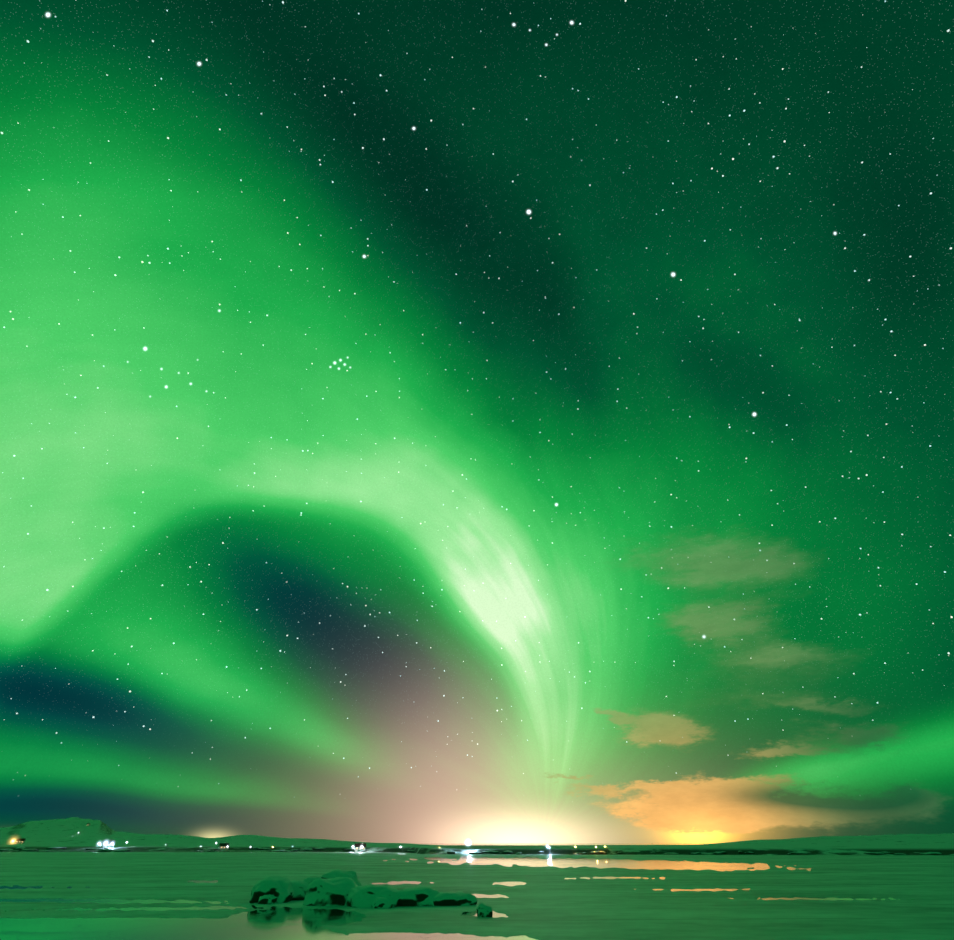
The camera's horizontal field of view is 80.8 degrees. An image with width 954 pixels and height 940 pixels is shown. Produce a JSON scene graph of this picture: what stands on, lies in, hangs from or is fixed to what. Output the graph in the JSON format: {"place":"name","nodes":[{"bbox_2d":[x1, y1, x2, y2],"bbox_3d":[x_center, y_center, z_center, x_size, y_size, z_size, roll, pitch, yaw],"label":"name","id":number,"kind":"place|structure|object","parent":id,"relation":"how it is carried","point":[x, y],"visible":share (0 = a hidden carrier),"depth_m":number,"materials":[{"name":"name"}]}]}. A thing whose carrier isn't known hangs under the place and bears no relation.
{"place":"outdoors","nodes":[
{"label":"outdoors","id":0,"kind":"place"},
{"bbox_2d":[0,843,914,939],"bbox_3d":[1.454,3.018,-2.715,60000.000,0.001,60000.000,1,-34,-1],"label":"water reflection","id":1,"kind":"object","parent":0,"point":[276,923],"depth_m":35.03,"materials":[{"name":"liquid"}]},
{"bbox_2d":[0,852,953,939],"bbox_3d":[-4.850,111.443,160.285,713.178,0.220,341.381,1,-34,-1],"label":"water","id":2,"kind":"structure","parent":0,"point":[548,903],"depth_m":54.27,"materials":[{"name":"green liquid"}]},
{"bbox_2d":[258,894,277,903],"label":"boulder","id":3,"kind":"object","parent":2,"relation":"on","point":[268,899],"visible":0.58,"depth_m":44.03,"materials":[{"name":"green stone"}]},
{"bbox_2d":[249,875,293,902],"bbox_3d":[-16.850,34.630,46.263,3.408,1.886,3.152,1,-34,-1],"label":"boulder","id":4,"kind":"object","parent":2,"relation":"on","point":[280,888],"visible":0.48,"depth_m":45.28,"materials":[{"name":"green stone"}]},
{"bbox_2d":[291,880,307,900],"bbox_3d":[-15.291,35.936,47.891,3.012,1.517,2.503,15,-36,-21],"label":"boulder","id":5,"kind":"object","parent":2,"relation":"on","point":[299,888],"visible":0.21,"depth_m":47.10,"materials":[{"name":"green stone"}]},
{"bbox_2d":[302,876,320,884],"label":"boulder","id":6,"kind":"object","parent":2,"relation":"on","point":[308,880],"visible":0.1,"depth_m":52.61,"materials":[{"name":"green stone"}]},
{"bbox_2d":[303,877,357,905],"bbox_3d":[-11.316,33.230,44.164,4.529,1.892,3.010,1,-34,-1],"label":"boulder","id":7,"kind":"object","parent":2,"relation":"on","point":[328,892],"visible":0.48,"depth_m":43.25,"materials":[{"name":"green stone"}]},
{"bbox_2d":[321,869,360,885],"bbox_3d":[-12.598,38.376,52.119,4.087,2.140,2.864,1,-34,-1],"label":"boulder","id":8,"kind":"object","parent":2,"relation":"on","point":[351,874],"visible":0.33,"depth_m":51.83,"materials":[{"name":"green stone"}]},
{"bbox_2d":[344,884,399,907],"bbox_3d":[-8.003,32.655,42.944,4.396,1.496,3.136,1,-34,-1],"label":"boulder","id":9,"kind":"object","parent":2,"relation":"on","point":[361,896],"visible":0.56,"depth_m":42.14,"materials":[{"name":"green stone"}]},
{"bbox_2d":[371,897,392,907],"bbox_3d":[-7.014,32.022,41.386,1.613,0.824,1.539,1,-34,-1],"label":"boulder","id":10,"kind":"object","parent":2,"relation":"on","point":[380,902],"visible":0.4,"depth_m":41.01,"materials":[{"name":"green stone"}]},
{"bbox_2d":[398,886,438,905],"bbox_3d":[-4.906,33.012,43.328,4.997,1.328,2.507,1,-34,-1],"label":"boulder","id":11,"kind":"object","parent":2,"relation":"on","point":[419,896],"visible":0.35,"depth_m":42.55,"materials":[{"name":"green stone"}]},
{"bbox_2d":[433,891,476,905],"bbox_3d":[-2.174,33.388,43.579,3.840,0.980,2.703,19,-38,-26],"label":"boulder","id":12,"kind":"object","parent":2,"relation":"on","point":[459,898],"visible":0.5,"depth_m":42.86,"materials":[{"name":"green stone"}]},
{"bbox_2d":[476,903,492,916],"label":"boulder","id":13,"kind":"object","parent":2,"relation":"on","point":[483,910],"visible":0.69,"depth_m":36.52,"materials":[{"name":"green stone"}]},
{"bbox_2d":[0,817,953,854],"bbox_3d":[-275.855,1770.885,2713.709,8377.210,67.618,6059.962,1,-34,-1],"label":"land","id":14,"kind":"structure","parent":0,"point":[42,835],"depth_m":414.83,"materials":[{"name":"green"}]},
{"bbox_2d":[15,838,25,843],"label":"farm house","id":15,"kind":"structure","parent":14,"relation":"on","point":[20,840],"depth_m":497.94,"materials":[{"name":"grey"}]},
{"bbox_2d":[101,839,114,846],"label":"farm house","id":16,"kind":"structure","parent":14,"relation":"on","point":[109,843],"depth_m":393.21,"materials":[{"name":"grey"}]},
{"bbox_2d":[218,842,228,849],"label":"farm house","id":17,"kind":"structure","parent":14,"relation":"on","point":[222,846],"depth_m":347.33,"materials":[{"name":"grey"}]},
{"bbox_2d":[354,842,365,851],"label":"farm house","id":18,"kind":"structure","parent":14,"relation":"on","point":[358,847],"depth_m":305.18,"materials":[{"name":"grey"}]},
{"bbox_2d":[0,846,953,855],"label":"shore lava outcrops","id":19,"kind":"object","parent":14,"relation":"on","point":[105,849],"visible":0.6,"depth_m":241.41,"materials":[{"name":"black stone"}]},
{"bbox_2d":[0,0,953,842],"label":"sky","id":20,"kind":"structure","parent":0,"point":[421,421],"materials":[{"name":"green"}]}
]}

